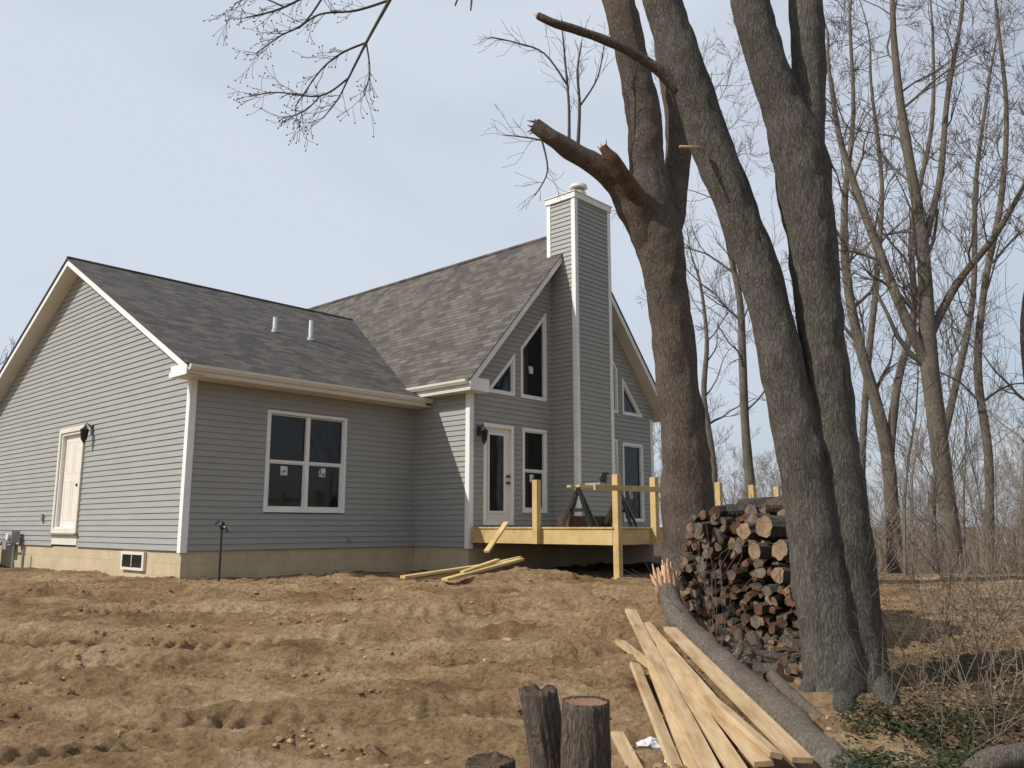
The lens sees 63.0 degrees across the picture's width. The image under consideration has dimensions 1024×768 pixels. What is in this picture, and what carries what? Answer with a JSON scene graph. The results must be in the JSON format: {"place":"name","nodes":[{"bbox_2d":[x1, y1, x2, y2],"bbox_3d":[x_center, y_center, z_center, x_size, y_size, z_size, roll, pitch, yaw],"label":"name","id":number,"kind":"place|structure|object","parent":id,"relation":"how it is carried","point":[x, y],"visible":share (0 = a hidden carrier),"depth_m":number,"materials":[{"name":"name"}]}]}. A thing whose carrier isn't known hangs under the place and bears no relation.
{"place":"outdoors","nodes":[
{"label":"outdoors","id":0,"kind":"place"},
{"bbox_2d":[0,527,1023,767],"bbox_3d":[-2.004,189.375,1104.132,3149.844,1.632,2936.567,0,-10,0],"label":"ground","id":1,"kind":"structure","parent":0,"point":[136,691],"depth_m":7.75,"materials":[{"name":"soil"}]},
{"bbox_2d":[2,531,24,567],"bbox_3d":[-10.785,3.610,18.004,1.180,0.884,0.240,-9,-13,42],"label":"gas meter","id":2,"kind":"object","parent":1,"relation":"on","point":[12,538],"visible":0.89,"depth_m":17.98,"materials":[{"name":"grey metal"}]},
{"bbox_2d":[214,520,228,580],"bbox_3d":[-4.517,2.648,12.939,0.262,1.080,0.086,-3,-10,18],"label":"yard hydrant","id":3,"kind":"object","parent":1,"relation":"on","point":[222,526],"visible":0.95,"depth_m":12.95,"materials":[{"name":"black metal"}]},
{"bbox_2d":[0,544,653,579],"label":"foundation","id":4,"kind":"object","parent":1,"relation":"on","point":[257,563],"visible":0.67,"depth_m":15.80,"materials":[{"name":"concrete"}]},
{"bbox_2d":[0,276,651,550],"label":"siding walls","id":5,"kind":"structure","parent":4,"relation":"on","point":[99,362],"depth_m":16.12,"materials":[{"name":"plastic"}]},
{"bbox_2d":[51,512,341,545],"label":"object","id":6,"kind":"object","parent":5,"relation":"attached to","point":[264,512],"depth_m":15.27,"materials":[{"name":"white"}]},
{"bbox_2d":[40,423,487,540],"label":"wall lanterns","id":7,"kind":"object","parent":5,"relation":"attached to","point":[482,432],"depth_m":16.09,"materials":[{"name":"black metal"}]},
{"bbox_2d":[47,423,513,544],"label":"doors","id":8,"kind":"structure","parent":5,"relation":"attached to","point":[498,479],"depth_m":16.66,"materials":[{"name":"plastic"}]},
{"bbox_2d":[169,363,488,408],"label":"soffits and gutters","id":9,"kind":"object","parent":5,"relation":"on","point":[480,386],"visible":0.92,"depth_m":15.12,"materials":[{"name":"plastic"}]},
{"bbox_2d":[0,256,659,422],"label":"roof fascia","id":10,"kind":"structure","parent":5,"relation":"attached to","point":[61,287],"depth_m":18.26,"materials":[{"name":"plastic"}]},
{"bbox_2d":[0,256,423,397],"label":"wing roof shingles","id":11,"kind":"object","parent":10,"relation":"attached to","point":[187,323],"visible":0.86,"depth_m":16.91,"materials":[{"name":"grey"}]},
{"bbox_2d":[271,317,314,340],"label":"vent pipes","id":12,"kind":"object","parent":11,"relation":"attached to","point":[275,329],"visible":0.77,"depth_m":18.19,"materials":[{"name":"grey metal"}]},
{"bbox_2d":[308,236,654,387],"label":"roof shingles","id":13,"kind":"object","parent":10,"relation":"attached to","point":[449,323],"visible":0.23,"depth_m":19.18,"materials":[{"name":"grey"}]},
{"bbox_2d":[177,189,653,552],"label":"white trim boards","id":14,"kind":"object","parent":5,"relation":"attached to","point":[574,195],"depth_m":17.34,"materials":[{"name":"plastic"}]},
{"bbox_2d":[263,313,644,521],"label":"windows","id":15,"kind":"structure","parent":5,"relation":"attached to","point":[305,465],"depth_m":15.64,"materials":[{"name":"glass"}]},
{"bbox_2d":[550,183,612,545],"bbox_3d":[1.515,-0.545,18.430,0.786,8.040,1.296,-9,-13,42],"label":"chimney","id":16,"kind":"object","parent":4,"relation":"on","point":[595,418],"visible":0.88,"depth_m":18.08,"materials":[{"name":"plastic"}]},
{"bbox_2d":[0,566,901,767],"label":"dirt clods","id":17,"kind":"object","parent":1,"relation":"on","point":[290,740],"visible":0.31,"depth_m":7.49,"materials":[{"name":"soil"}]},
{"bbox_2d":[400,522,523,580],"bbox_3d":[-0.543,2.554,12.851,0.856,0.873,2.488,-7,-12,37],"label":"framing lumber","id":18,"kind":"object","parent":1,"relation":"on","point":[463,571],"visible":0.97,"depth_m":12.55,"materials":[{"name":"yellow wood"}]},
{"bbox_2d":[465,751,515,767],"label":"tree stump","id":19,"kind":"object","parent":1,"relation":"on","point":[495,759],"visible":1,"depth_m":4.94,"materials":[{"name":"wood"}]},
{"bbox_2d":[0,338,1023,565],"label":"distant trees","id":20,"kind":"object","parent":1,"relation":"on","point":[762,468],"visible":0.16,"depth_m":61.20,"materials":[{"name":"plant"}]},
{"bbox_2d":[518,684,561,767],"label":"tree stump","id":21,"kind":"object","parent":1,"relation":"on","point":[542,714],"visible":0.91,"depth_m":4.64,"materials":[{"name":"wood"}]},
{"bbox_2d":[203,0,898,712],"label":"oak tree","id":22,"kind":"object","parent":1,"relation":"on","point":[805,378],"visible":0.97,"depth_m":7.81,"materials":[{"name":"grey plant"}]},
{"bbox_2d":[560,696,610,767],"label":"tree stump","id":23,"kind":"object","parent":1,"relation":"on","point":[585,733],"visible":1,"depth_m":4.35,"materials":[{"name":"brown wood"}]},
{"bbox_2d":[476,0,714,588],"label":"maple tree","id":24,"kind":"object","parent":1,"relation":"on","point":[647,191],"visible":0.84,"depth_m":12.31,"materials":[{"name":"brown plant"}]},
{"bbox_2d":[471,474,780,578],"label":"wooden deck","id":25,"kind":"structure","parent":1,"relation":"on","point":[617,535],"depth_m":14.35,"materials":[{"name":"yellow wood"}]},
{"bbox_2d":[557,472,638,526],"bbox_3d":[1.531,2.139,15.509,0.974,1.040,1.609,-9,-13,42],"label":"sawhorse","id":26,"kind":"object","parent":25,"relation":"on","point":[588,519],"visible":0.68,"depth_m":15.24,"materials":[{"name":"brown wood"}]},
{"bbox_2d":[593,484,659,491],"bbox_3d":[1.938,1.728,13.814,0.040,0.110,1.901,-9,-13,42],"label":"temporary rail board","id":27,"kind":"object","parent":25,"relation":"attached to","point":[624,488],"visible":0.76,"depth_m":13.70,"materials":[{"name":"yellow wood"}]},
{"bbox_2d":[636,736,674,762],"bbox_3d":[1.013,2.506,5.707,0.293,0.099,0.464,0,-10,0],"label":"plastic wrap","id":28,"kind":"object","parent":1,"relation":"on","point":[651,743],"visible":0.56,"depth_m":5.82,"materials":[{"name":"white plastic"}]},
{"bbox_2d":[611,13,795,497],"bbox_3d":[6.672,-4.000,27.180,6.529,17.879,6.363,0,-10,0],"label":"bare tree","id":29,"kind":"object","parent":1,"relation":"on","point":[745,407],"visible":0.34,"depth_m":26.43,"materials":[{"name":"brown plant"}]},
{"bbox_2d":[611,608,812,767],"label":"pine boards","id":30,"kind":"object","parent":1,"relation":"on","point":[691,703],"visible":1,"depth_m":6.03,"materials":[{"name":"beige wood"}]},
{"bbox_2d":[682,215,768,501],"bbox_3d":[7.937,-0.729,32.382,4.864,14.429,4.138,-3,-10,16],"label":"bare tree","id":31,"kind":"object","parent":1,"relation":"on","point":[708,423],"visible":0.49,"depth_m":32.59,"materials":[{"name":"brown plant"}]},
{"bbox_2d":[675,495,801,678],"bbox_3d":[2.369,2.054,8.903,2.048,1.747,2.668,-9,-13,44],"label":"firewood stack","id":32,"kind":"object","parent":1,"relation":"on","point":[758,611],"visible":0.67,"depth_m":9.02,"materials":[{"name":"brown plant"}]},
{"bbox_2d":[650,558,852,767],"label":"fallen limb","id":33,"kind":"object","parent":1,"relation":"on","point":[786,706],"visible":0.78,"depth_m":6.94,"materials":[{"name":"grey wood"}]},
{"bbox_2d":[614,442,1023,764],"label":"dry shrubs","id":34,"kind":"object","parent":1,"relation":"on","point":[977,591],"visible":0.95,"depth_m":7.53,"materials":[{"name":"brown plant"}]},
{"bbox_2d":[705,78,1023,576],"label":"saplings","id":35,"kind":"object","parent":1,"relation":"on","point":[922,445],"visible":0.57,"depth_m":17.62,"materials":[{"name":"plant"}]},
{"bbox_2d":[714,397,1023,575],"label":"underbrush","id":36,"kind":"object","parent":1,"relation":"on","point":[898,553],"visible":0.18,"depth_m":17.38,"materials":[{"name":"brown plant"}]},
{"bbox_2d":[784,0,957,475],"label":"bare tree","id":37,"kind":"object","parent":1,"relation":"on","point":[871,332],"visible":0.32,"depth_m":25.21,"materials":[{"name":"brown plant"}]},
{"bbox_2d":[743,0,1023,572],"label":"bare tree","id":38,"kind":"object","parent":1,"relation":"on","point":[930,321],"visible":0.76,"depth_m":17.68,"materials":[{"name":"brown plant"}]},
{"bbox_2d":[771,0,1023,572],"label":"bare tree","id":39,"kind":"object","parent":1,"relation":"on","point":[893,413],"visible":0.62,"depth_m":21.48,"materials":[{"name":"brown plant"}]},
{"bbox_2d":[829,651,1023,767],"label":"ground ivy","id":40,"kind":"object","parent":1,"relation":"on","point":[856,760],"visible":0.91,"depth_m":6.08,"materials":[{"name":"green plant"}]},
{"bbox_2d":[833,573,1023,767],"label":"dry shrubs","id":41,"kind":"object","parent":1,"relation":"on","point":[944,698],"visible":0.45,"depth_m":7.77,"materials":[{"name":"brown plant"}]},
{"bbox_2d":[848,0,1023,572],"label":"bare tree","id":42,"kind":"object","parent":1,"relation":"on","point":[982,412],"visible":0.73,"depth_m":19.56,"materials":[{"name":"brown plant"}]},
{"bbox_2d":[879,0,1023,573],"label":"bare tree","id":43,"kind":"object","parent":1,"relation":"on","point":[1021,529],"visible":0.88,"depth_m":16.09,"materials":[{"name":"brown plant"}]},
{"bbox_2d":[903,0,1023,571],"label":"bare tree","id":44,"kind":"object","parent":1,"relation":"on","point":[962,357],"visible":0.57,"depth_m":24.83,"materials":[{"name":"brown plant"}]},
{"bbox_2d":[960,742,1023,767],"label":"log piece","id":45,"kind":"object","parent":1,"relation":"on","point":[1007,756],"visible":1,"depth_m":5.25,"materials":[{"name":"grey plant"}]},
{"bbox_2d":[0,0,1023,526],"label":"sky","id":46,"kind":"structure","parent":0,"point":[124,144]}
]}

